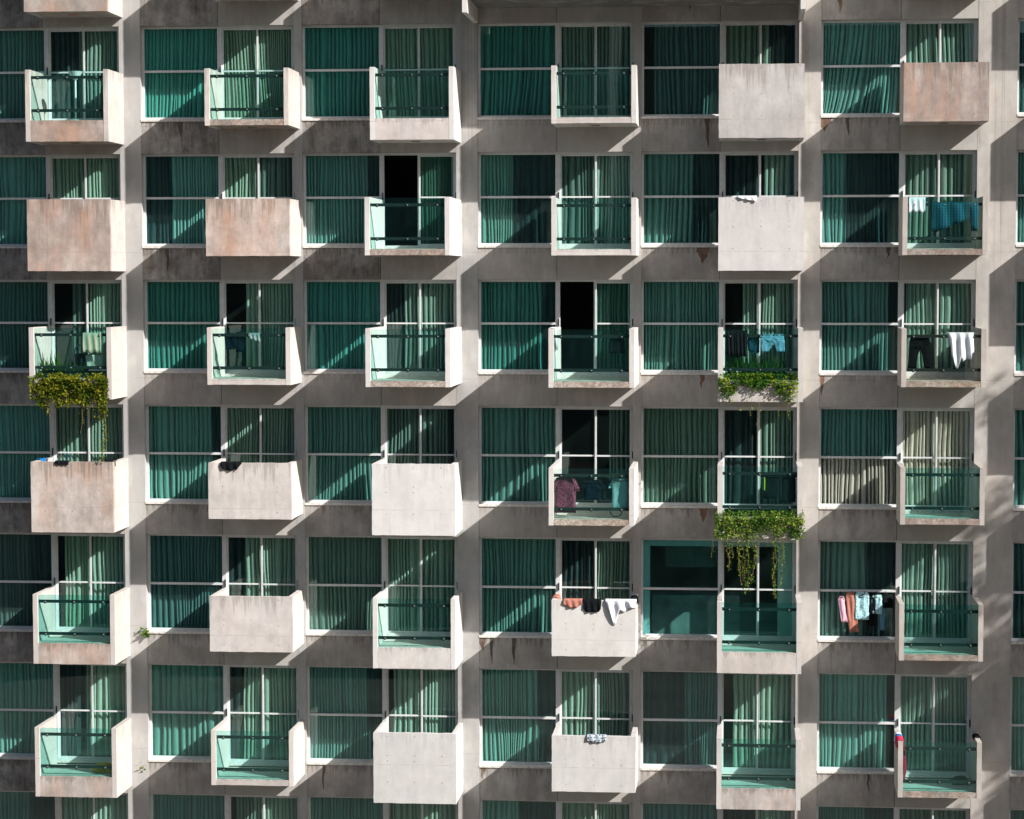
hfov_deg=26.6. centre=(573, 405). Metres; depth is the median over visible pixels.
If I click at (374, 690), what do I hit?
curtain
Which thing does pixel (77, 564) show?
curtain
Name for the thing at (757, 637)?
balcony door
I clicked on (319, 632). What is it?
window
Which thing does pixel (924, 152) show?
balcony door
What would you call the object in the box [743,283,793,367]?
curtain
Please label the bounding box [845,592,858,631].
dress
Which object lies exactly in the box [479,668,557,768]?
window
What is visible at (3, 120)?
window
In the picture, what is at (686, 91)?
curtain
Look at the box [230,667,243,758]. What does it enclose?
curtain
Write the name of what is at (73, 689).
curtain
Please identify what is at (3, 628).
window
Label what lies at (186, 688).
curtain
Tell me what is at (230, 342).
shirt
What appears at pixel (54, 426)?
balcony door
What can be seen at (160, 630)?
window
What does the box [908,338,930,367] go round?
trousers
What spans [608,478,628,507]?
shirt
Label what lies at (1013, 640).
window
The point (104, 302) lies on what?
curtain
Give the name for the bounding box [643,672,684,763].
curtain
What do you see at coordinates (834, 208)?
curtain
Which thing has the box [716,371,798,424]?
trailing vine
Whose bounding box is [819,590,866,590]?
clothes line
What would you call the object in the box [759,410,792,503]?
curtain
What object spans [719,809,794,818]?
balcony door
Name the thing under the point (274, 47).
curtain
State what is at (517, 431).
curtain
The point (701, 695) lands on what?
curtain
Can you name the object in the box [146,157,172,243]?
curtain
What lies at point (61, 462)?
cloth
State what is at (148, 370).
window
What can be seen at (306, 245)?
window
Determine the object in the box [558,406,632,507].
balcony door
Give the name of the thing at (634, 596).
cloth
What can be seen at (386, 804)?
balcony door
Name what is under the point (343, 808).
curtain
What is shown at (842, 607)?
shirt
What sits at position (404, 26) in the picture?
balcony door
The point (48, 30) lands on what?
balcony door
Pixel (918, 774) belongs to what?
balcony door
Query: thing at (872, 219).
curtain
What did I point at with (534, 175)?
curtain
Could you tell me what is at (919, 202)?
cloth
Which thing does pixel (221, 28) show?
balcony door
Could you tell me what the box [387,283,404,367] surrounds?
curtain
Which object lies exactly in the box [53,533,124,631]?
balcony door
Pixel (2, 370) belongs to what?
window
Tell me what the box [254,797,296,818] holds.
curtain
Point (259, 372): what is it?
balcony door
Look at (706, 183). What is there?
curtain
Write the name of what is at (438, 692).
curtain
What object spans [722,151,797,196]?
balcony door
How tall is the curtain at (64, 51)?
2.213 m
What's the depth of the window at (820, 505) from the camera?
49.92 m
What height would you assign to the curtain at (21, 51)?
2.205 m
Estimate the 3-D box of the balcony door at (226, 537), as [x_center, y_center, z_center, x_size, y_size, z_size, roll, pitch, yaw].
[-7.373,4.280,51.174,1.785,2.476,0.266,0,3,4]
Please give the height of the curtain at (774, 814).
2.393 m
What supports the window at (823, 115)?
in the apartment building
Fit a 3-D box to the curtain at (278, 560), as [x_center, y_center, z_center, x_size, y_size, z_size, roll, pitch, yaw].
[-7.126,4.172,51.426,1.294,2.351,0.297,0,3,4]
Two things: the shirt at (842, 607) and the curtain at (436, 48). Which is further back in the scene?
the curtain at (436, 48)
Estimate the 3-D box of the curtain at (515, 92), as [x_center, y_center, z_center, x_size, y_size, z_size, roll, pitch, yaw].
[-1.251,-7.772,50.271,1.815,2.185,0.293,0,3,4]
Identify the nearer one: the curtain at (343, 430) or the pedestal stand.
the pedestal stand
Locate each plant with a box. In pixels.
[41,349,59,370]
[92,762,111,773]
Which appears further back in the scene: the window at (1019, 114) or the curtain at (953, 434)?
the curtain at (953, 434)
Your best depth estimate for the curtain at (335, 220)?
50.68 m
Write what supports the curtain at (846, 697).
hanging from the apartment building
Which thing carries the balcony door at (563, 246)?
in the apartment building
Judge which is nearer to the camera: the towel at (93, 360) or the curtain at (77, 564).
the towel at (93, 360)
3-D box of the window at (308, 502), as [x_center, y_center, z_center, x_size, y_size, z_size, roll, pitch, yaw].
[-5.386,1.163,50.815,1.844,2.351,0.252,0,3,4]
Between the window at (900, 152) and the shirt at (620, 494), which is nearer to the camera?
the shirt at (620, 494)
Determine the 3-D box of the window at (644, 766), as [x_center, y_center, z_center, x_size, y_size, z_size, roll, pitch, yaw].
[2.491,7.348,50.563,1.844,2.347,0.252,0,3,4]
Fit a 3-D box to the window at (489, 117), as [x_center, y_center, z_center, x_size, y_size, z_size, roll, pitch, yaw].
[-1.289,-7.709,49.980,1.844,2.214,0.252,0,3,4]
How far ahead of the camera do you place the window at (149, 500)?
51.16 m
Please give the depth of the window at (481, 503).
50.53 m
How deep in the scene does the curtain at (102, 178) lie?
51.11 m
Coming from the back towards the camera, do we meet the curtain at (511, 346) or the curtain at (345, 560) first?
the curtain at (345, 560)
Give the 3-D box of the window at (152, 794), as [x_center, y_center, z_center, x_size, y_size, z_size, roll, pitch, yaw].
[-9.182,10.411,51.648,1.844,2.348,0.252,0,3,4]
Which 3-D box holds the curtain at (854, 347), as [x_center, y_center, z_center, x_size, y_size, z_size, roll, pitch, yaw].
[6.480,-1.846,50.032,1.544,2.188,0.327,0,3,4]
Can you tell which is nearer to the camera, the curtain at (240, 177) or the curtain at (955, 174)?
the curtain at (955, 174)
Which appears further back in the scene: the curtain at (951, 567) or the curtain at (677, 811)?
the curtain at (677, 811)
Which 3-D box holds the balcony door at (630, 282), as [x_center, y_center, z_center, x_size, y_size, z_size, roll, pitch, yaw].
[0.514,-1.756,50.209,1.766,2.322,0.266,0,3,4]
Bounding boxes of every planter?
[39,371,106,377]
[724,508,793,515]
[725,373,794,379]
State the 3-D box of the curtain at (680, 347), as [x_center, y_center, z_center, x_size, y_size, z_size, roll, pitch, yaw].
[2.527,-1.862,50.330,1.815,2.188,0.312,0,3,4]
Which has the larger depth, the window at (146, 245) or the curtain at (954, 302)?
the window at (146, 245)
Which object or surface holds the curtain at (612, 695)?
hanging from the apartment building
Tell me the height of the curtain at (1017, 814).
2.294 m
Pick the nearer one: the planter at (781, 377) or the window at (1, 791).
the planter at (781, 377)
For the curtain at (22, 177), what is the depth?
51.26 m
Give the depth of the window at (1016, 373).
49.46 m
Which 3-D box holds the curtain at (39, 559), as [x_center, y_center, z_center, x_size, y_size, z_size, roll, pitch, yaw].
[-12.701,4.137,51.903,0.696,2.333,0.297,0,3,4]
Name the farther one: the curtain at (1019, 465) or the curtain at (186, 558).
the curtain at (186, 558)
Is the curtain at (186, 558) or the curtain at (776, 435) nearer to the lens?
the curtain at (776, 435)
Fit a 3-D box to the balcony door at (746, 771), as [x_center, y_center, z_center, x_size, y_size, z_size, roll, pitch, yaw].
[4.287,7.432,50.451,1.754,2.503,0.266,0,3,4]
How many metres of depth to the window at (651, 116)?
49.71 m
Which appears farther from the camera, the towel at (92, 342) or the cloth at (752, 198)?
the towel at (92, 342)
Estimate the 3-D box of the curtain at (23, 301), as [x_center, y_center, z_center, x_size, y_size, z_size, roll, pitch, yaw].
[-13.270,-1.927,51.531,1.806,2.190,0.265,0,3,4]
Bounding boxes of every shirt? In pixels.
[224,333,236,349]
[554,477,579,512]
[602,480,611,499]
[605,599,636,624]
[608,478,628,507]
[725,331,735,355]
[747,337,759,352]
[838,596,847,621]
[872,595,881,613]
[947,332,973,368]
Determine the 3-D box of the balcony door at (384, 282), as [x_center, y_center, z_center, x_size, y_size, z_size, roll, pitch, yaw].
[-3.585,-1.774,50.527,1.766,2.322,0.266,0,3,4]
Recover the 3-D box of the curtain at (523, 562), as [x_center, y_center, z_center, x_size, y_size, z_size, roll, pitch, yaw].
[-1.247,4.202,50.976,1.815,2.363,0.312,0,3,4]
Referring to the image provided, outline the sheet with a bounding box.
[931,202,977,231]
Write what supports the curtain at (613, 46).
hanging from the apartment building
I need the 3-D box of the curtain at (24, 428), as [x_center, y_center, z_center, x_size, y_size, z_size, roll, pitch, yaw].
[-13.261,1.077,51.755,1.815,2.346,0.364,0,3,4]
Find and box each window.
[0,28,46,122]
[0,155,47,247]
[0,280,49,372]
[0,404,51,502]
[0,533,53,631]
[0,662,55,759]
[1,791,56,818]
[141,26,219,121]
[142,154,220,247]
[144,280,221,372]
[145,404,222,503]
[148,534,224,633]
[148,664,225,762]
[151,793,226,818]
[302,25,380,120]
[303,153,381,247]
[304,280,382,373]
[305,405,382,505]
[306,535,383,635]
[307,666,384,765]
[308,796,384,818]
[477,23,557,119]
[478,152,557,247]
[478,280,557,373]
[479,406,557,506]
[479,537,557,637]
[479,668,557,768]
[480,800,557,818]
[640,670,719,770]
[641,21,721,118]
[641,151,721,247]
[641,280,720,374]
[641,406,720,507]
[641,538,719,640]
[641,802,718,818]
[816,806,895,818]
[817,673,896,774]
[818,407,898,509]
[818,540,897,642]
[819,280,900,375]
[820,151,901,246]
[821,20,902,117]
[1009,675,1023,776]
[1009,809,1023,818]
[1011,542,1023,643]
[1013,408,1023,510]
[1014,279,1023,375]
[1016,150,1023,246]
[1017,19,1023,116]
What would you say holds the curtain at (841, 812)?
hanging from the apartment building
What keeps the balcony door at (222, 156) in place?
in the apartment building
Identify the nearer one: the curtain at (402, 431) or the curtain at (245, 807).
the curtain at (402, 431)
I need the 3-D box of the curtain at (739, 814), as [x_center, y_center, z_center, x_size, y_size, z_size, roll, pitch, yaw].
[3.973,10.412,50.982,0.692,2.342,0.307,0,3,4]
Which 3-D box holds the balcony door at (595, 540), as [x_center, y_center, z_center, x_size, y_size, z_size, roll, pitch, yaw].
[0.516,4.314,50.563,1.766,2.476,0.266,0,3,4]
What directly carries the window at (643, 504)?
in the apartment building
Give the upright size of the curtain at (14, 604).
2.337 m
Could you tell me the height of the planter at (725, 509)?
0.150 m
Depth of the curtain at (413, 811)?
51.37 m
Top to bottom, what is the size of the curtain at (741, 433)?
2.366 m
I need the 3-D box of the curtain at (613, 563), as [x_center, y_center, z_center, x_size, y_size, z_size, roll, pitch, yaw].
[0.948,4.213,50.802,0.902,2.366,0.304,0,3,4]
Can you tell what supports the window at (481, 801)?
in the apartment building
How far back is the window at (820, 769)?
50.28 m
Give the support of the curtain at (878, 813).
hanging from the apartment building
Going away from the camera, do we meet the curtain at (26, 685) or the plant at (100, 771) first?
the plant at (100, 771)
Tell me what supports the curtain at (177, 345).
hanging from the apartment building
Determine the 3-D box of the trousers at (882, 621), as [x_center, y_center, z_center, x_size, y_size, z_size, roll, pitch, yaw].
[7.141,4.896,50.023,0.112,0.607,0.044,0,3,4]
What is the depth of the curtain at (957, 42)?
49.40 m
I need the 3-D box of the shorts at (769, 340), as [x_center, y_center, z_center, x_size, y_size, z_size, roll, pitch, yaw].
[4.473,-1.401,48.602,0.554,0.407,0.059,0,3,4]
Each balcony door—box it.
[46,27,118,119]
[48,154,120,200]
[50,280,121,370]
[51,404,123,461]
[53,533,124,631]
[55,663,126,763]
[57,793,127,818]
[219,26,293,118]
[220,154,294,199]
[222,280,295,375]
[223,405,296,462]
[224,535,297,595]
[225,665,298,767]
[227,795,298,818]
[381,24,455,117]
[382,153,455,248]
[382,280,456,376]
[383,405,456,463]
[384,536,457,636]
[384,668,457,731]
[385,802,457,818]
[558,22,633,116]
[558,152,633,248]
[558,280,632,376]
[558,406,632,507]
[558,538,632,598]
[558,669,632,735]
[558,801,632,818]
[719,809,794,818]
[720,539,795,640]
[720,673,794,775]
[721,280,797,374]
[721,407,796,510]
[722,21,798,63]
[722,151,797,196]
[896,807,969,818]
[897,674,970,778]
[898,541,972,642]
[899,408,973,512]
[900,280,974,377]
[901,150,976,247]
[902,19,977,64]
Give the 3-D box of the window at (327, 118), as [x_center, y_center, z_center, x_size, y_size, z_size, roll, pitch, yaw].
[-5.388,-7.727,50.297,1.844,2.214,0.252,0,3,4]
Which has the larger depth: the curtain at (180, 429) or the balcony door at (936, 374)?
the curtain at (180, 429)
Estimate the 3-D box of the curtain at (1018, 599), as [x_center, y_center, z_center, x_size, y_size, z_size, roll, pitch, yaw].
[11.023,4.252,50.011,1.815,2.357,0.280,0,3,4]
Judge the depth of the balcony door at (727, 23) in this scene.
49.55 m
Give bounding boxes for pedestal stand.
[68,71,81,119]
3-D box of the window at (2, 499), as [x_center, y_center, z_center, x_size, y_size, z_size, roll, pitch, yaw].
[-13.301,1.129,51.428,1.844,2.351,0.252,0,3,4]
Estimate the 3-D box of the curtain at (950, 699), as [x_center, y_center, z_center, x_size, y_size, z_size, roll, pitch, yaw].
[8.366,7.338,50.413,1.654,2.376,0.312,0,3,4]
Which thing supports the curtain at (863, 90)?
hanging from the apartment building
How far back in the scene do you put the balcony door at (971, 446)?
49.77 m
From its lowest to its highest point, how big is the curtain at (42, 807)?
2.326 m
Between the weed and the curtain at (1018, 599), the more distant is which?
the weed
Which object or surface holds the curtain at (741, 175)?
hanging from the apartment building
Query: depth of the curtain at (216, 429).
51.26 m
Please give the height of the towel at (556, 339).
0.513 m
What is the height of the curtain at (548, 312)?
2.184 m
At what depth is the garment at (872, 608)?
50.02 m
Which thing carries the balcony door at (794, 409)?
in the apartment building
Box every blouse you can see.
[580,480,604,499]
[855,592,868,619]
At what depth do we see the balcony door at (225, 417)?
51.00 m
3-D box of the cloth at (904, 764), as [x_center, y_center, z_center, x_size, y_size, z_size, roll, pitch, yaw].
[7.507,8.139,49.046,0.097,0.754,0.027,0,3,-4]
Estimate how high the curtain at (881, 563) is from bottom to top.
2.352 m
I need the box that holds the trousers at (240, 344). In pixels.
[236,332,244,351]
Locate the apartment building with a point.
(942, 108)
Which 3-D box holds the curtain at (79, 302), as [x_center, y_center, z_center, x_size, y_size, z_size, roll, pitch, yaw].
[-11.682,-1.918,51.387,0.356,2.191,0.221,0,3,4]
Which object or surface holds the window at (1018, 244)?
in the apartment building
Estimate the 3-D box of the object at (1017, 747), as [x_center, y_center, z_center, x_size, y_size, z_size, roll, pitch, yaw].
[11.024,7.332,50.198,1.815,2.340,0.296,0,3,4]
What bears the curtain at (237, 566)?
hanging from the apartment building
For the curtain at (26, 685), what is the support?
hanging from the apartment building
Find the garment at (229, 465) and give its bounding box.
[220,461,242,470]
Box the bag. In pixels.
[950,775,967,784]
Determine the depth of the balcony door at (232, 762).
51.39 m
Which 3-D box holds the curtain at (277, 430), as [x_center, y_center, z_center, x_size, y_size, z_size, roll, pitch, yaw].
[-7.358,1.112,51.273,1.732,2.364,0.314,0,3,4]
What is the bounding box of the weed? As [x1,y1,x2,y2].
[137,627,149,636]
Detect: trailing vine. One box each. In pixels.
[28,372,109,461]
[711,508,805,598]
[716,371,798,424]
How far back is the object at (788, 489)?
48.82 m
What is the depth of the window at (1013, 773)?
49.99 m
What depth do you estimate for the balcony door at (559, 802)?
50.89 m
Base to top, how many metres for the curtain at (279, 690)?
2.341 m
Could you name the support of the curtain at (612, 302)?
hanging from the apartment building
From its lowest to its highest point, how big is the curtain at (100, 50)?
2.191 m
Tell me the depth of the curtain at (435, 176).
50.49 m
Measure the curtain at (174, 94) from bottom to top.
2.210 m
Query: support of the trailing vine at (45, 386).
in the planter at (73, 373)
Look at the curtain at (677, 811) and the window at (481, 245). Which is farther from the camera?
the curtain at (677, 811)
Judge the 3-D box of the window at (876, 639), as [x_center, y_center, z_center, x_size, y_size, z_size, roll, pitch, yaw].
[6.578,4.285,50.067,1.844,2.364,0.252,0,3,4]
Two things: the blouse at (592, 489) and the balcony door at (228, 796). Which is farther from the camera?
the balcony door at (228, 796)
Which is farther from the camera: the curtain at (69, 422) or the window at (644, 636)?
the curtain at (69, 422)
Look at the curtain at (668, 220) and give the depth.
50.08 m
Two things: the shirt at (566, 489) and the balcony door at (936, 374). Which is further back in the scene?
the balcony door at (936, 374)
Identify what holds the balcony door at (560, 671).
in the apartment building
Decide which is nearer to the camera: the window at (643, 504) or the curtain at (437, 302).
the window at (643, 504)
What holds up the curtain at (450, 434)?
hanging from the apartment building
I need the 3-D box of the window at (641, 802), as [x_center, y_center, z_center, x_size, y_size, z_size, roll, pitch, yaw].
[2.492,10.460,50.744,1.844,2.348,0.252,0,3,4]
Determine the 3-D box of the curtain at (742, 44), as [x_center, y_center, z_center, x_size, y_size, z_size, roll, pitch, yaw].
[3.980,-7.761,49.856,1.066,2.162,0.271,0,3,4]
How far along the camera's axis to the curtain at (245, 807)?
51.68 m
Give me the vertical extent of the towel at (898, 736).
0.276 m
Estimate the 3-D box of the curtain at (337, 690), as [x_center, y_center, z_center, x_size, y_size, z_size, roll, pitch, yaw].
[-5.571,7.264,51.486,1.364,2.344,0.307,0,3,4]
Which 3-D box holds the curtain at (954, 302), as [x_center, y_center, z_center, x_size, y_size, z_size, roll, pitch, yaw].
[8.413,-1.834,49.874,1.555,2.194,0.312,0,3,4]
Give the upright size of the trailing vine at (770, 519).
2.043 m
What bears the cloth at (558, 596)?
attached to the apartment building
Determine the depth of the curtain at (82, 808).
51.99 m
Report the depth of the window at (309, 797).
51.36 m
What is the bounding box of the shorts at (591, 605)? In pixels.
[583,598,601,611]
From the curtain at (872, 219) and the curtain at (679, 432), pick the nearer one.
the curtain at (872, 219)
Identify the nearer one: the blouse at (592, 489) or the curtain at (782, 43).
the blouse at (592, 489)
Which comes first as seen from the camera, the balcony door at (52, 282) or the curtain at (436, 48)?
the curtain at (436, 48)
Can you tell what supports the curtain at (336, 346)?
hanging from the apartment building
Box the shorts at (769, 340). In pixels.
[760,334,784,351]
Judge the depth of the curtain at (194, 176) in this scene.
50.93 m
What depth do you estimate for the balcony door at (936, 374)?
49.61 m
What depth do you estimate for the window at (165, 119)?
50.63 m
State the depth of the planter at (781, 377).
48.73 m
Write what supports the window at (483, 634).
in the apartment building
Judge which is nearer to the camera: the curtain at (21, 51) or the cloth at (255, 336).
the cloth at (255, 336)
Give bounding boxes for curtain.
[0,31,43,118]
[0,157,45,243]
[0,282,47,367]
[0,406,49,496]
[0,534,28,625]
[0,663,53,752]
[0,791,29,818]
[28,534,59,625]
[30,792,54,818]
[51,32,79,118]
[53,158,118,199]
[56,407,121,461]
[60,665,86,755]
[62,795,126,818]
[65,536,92,626]
[72,283,88,356]
[79,31,116,117]
[86,665,124,756]
[90,283,120,365]
[93,536,123,626]
[145,29,216,117]
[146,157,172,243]
[148,282,219,367]
[149,406,212,498]
[151,536,221,627]
[152,665,223,755]
[154,794,224,818]
[172,156,218,243]
[213,407,220,460]
[224,30,290,117]
[225,158,256,196]
[227,408,293,462]
[229,537,245,595]
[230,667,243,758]
[236,797,253,818]
[244,667,295,759]
[245,538,294,595]
[246,283,292,369]
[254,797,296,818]
[259,157,291,196]
[305,27,378,116]
[306,156,367,242]
[307,282,379,368]
[308,407,380,499]
[309,537,381,629]
[310,667,366,758]
[311,797,382,818]
[367,156,379,195]
[367,668,381,758]
[385,28,452,116]
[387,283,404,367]
[387,409,447,463]
[388,539,454,630]
[389,803,455,818]
[394,669,454,732]
[405,283,453,367]
[421,157,450,243]
[448,409,453,463]
[481,26,554,115]
[481,155,513,242]
[481,282,541,368]
[482,408,555,500]
[482,539,555,631]
[482,669,537,761]
[483,800,519,818]
[515,155,554,242]
[520,801,555,818]
[537,670,555,760]
[541,282,555,368]
[562,156,593,243]
[562,540,593,598]
[562,672,591,734]
[562,803,628,818]
[563,26,629,114]
[592,672,629,735]
[597,156,629,243]
[597,283,627,368]
[597,541,629,599]
[609,410,629,502]
[643,408,718,502]
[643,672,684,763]
[643,803,716,818]
[644,154,693,242]
[644,282,718,369]
[654,24,719,113]
[685,672,717,764]
[695,154,718,242]
[724,25,769,63]
[724,410,756,503]
[725,155,757,195]
[728,809,754,818]
[733,674,791,768]
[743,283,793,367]
[758,810,790,818]
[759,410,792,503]
[764,155,794,194]
[770,25,794,63]
[819,674,886,766]
[819,807,863,818]
[820,542,867,635]
[821,279,887,369]
[821,409,895,503]
[822,153,846,242]
[823,23,899,112]
[847,153,898,242]
[864,807,893,818]
[867,542,895,635]
[900,676,966,771]
[900,809,965,818]
[902,544,967,637]
[903,411,969,505]
[905,154,972,242]
[905,279,973,371]
[906,23,973,62]
[1010,810,1023,818]
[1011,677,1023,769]
[1013,543,1023,637]
[1014,410,1023,504]
[1016,282,1023,370]
[1017,153,1023,241]
[1019,21,1023,111]
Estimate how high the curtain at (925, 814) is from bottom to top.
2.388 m
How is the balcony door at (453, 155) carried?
in the apartment building
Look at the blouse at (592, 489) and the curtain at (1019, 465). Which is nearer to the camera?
the blouse at (592, 489)
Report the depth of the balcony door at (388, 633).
50.93 m
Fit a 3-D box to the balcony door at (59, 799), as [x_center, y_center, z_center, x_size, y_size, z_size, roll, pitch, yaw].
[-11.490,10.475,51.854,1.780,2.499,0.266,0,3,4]
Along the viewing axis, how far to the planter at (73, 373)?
49.96 m
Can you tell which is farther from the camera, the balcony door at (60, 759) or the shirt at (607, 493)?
the balcony door at (60, 759)
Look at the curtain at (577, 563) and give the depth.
50.79 m
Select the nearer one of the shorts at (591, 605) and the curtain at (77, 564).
the shorts at (591, 605)
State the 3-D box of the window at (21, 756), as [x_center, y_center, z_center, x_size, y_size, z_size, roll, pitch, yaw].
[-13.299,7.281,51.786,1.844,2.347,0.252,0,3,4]
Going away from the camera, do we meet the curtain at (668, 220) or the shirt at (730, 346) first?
the shirt at (730, 346)
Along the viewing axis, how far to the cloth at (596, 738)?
49.33 m
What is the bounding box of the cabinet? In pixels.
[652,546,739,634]
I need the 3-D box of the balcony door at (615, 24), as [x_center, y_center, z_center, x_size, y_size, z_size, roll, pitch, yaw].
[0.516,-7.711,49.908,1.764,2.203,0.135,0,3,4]
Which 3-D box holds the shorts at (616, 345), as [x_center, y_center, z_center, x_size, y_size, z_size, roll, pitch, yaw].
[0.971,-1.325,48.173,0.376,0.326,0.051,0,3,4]
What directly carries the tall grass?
in the planter at (781, 377)
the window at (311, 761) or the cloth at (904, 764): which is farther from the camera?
the window at (311, 761)
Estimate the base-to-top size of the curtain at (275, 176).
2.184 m
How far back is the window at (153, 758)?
51.51 m
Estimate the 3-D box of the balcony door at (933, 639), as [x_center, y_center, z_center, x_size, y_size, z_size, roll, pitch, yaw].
[8.344,4.347,49.956,1.694,2.476,0.266,0,3,4]
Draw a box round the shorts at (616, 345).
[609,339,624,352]
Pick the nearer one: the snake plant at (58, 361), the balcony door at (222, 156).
the snake plant at (58, 361)
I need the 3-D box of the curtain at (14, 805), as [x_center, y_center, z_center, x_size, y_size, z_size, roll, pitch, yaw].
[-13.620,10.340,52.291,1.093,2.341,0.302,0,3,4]
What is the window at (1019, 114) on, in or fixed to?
in the apartment building
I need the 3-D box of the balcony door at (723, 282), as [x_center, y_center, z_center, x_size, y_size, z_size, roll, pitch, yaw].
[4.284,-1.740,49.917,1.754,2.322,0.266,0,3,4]
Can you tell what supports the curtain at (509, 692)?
hanging from the apartment building
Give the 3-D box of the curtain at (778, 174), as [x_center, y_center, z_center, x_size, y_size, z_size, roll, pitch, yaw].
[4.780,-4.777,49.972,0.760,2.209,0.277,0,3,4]
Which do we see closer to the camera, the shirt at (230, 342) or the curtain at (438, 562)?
the shirt at (230, 342)
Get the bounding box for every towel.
[82,333,101,352]
[86,355,101,365]
[548,327,557,349]
[736,330,746,356]
[894,732,903,748]
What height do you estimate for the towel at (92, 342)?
0.477 m
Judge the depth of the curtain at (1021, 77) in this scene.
49.29 m
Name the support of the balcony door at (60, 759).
in the apartment building
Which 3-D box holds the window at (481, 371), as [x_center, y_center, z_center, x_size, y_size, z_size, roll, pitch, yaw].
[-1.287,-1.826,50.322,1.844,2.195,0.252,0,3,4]
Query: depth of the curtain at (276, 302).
50.97 m
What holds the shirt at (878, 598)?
hanging from the clothes hanger
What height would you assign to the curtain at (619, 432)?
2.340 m
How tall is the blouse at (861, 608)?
0.646 m
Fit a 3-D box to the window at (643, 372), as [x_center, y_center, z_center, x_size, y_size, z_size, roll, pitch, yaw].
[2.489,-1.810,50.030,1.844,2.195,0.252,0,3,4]
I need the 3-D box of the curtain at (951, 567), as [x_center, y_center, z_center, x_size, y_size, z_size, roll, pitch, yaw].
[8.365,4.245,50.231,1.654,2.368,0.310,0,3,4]
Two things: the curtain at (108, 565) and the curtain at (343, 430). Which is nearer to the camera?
the curtain at (343, 430)
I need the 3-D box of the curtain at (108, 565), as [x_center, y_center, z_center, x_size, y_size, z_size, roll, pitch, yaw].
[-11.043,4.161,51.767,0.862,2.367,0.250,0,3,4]
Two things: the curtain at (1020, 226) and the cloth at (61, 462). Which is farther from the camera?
the cloth at (61, 462)
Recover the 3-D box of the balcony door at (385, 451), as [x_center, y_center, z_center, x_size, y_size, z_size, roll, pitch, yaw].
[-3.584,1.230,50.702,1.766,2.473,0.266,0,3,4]
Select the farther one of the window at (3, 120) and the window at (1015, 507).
the window at (3, 120)
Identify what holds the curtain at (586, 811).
hanging from the apartment building
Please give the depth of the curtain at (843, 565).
50.29 m
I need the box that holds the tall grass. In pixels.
[724,355,786,372]
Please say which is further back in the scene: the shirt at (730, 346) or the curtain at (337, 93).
the curtain at (337, 93)
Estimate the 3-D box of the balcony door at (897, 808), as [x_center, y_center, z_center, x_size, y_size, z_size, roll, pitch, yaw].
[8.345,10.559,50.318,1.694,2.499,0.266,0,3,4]
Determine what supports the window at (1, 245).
in the apartment building
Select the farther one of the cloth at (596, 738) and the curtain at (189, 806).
the curtain at (189, 806)
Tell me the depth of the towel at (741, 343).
48.63 m
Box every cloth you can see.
[55,460,69,464]
[248,333,260,341]
[552,594,560,598]
[586,734,605,742]
[631,595,638,604]
[737,196,756,200]
[903,750,906,778]
[908,197,925,212]
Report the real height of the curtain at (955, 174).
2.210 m
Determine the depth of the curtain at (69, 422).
51.46 m
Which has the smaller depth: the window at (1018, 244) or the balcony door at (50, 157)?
the window at (1018, 244)
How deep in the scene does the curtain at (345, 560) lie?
51.20 m
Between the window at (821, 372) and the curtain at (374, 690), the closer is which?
the window at (821, 372)
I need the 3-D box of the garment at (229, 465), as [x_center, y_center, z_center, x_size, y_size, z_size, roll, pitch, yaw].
[-7.843,1.389,49.693,0.499,0.212,0.193,0,3,4]
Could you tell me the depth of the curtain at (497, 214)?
50.39 m
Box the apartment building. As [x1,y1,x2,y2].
[0,0,1023,818]
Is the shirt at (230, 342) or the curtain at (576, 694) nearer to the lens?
the shirt at (230, 342)
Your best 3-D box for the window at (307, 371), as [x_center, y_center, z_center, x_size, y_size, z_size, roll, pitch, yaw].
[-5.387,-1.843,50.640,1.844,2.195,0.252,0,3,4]
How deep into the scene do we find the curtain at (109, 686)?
51.81 m
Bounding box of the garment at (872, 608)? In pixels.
[866,597,875,625]
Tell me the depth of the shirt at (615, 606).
49.10 m
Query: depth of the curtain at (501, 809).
51.21 m
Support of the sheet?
hanging from the apartment building
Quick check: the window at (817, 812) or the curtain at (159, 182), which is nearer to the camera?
the window at (817, 812)
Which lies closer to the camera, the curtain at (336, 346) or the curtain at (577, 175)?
the curtain at (577, 175)
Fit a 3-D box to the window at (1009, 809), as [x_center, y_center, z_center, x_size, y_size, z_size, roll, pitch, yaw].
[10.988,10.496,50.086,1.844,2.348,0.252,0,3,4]
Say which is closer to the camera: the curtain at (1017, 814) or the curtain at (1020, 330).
the curtain at (1020, 330)
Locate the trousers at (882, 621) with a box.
[880,604,884,629]
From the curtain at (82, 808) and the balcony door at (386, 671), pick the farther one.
the curtain at (82, 808)
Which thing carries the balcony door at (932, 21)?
in the apartment building
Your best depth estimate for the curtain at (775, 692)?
50.62 m
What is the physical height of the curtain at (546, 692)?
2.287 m
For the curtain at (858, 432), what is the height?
2.345 m
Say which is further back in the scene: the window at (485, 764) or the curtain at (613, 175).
the window at (485, 764)
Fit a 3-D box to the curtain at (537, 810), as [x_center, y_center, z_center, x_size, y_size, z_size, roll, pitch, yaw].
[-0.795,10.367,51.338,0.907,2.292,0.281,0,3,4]

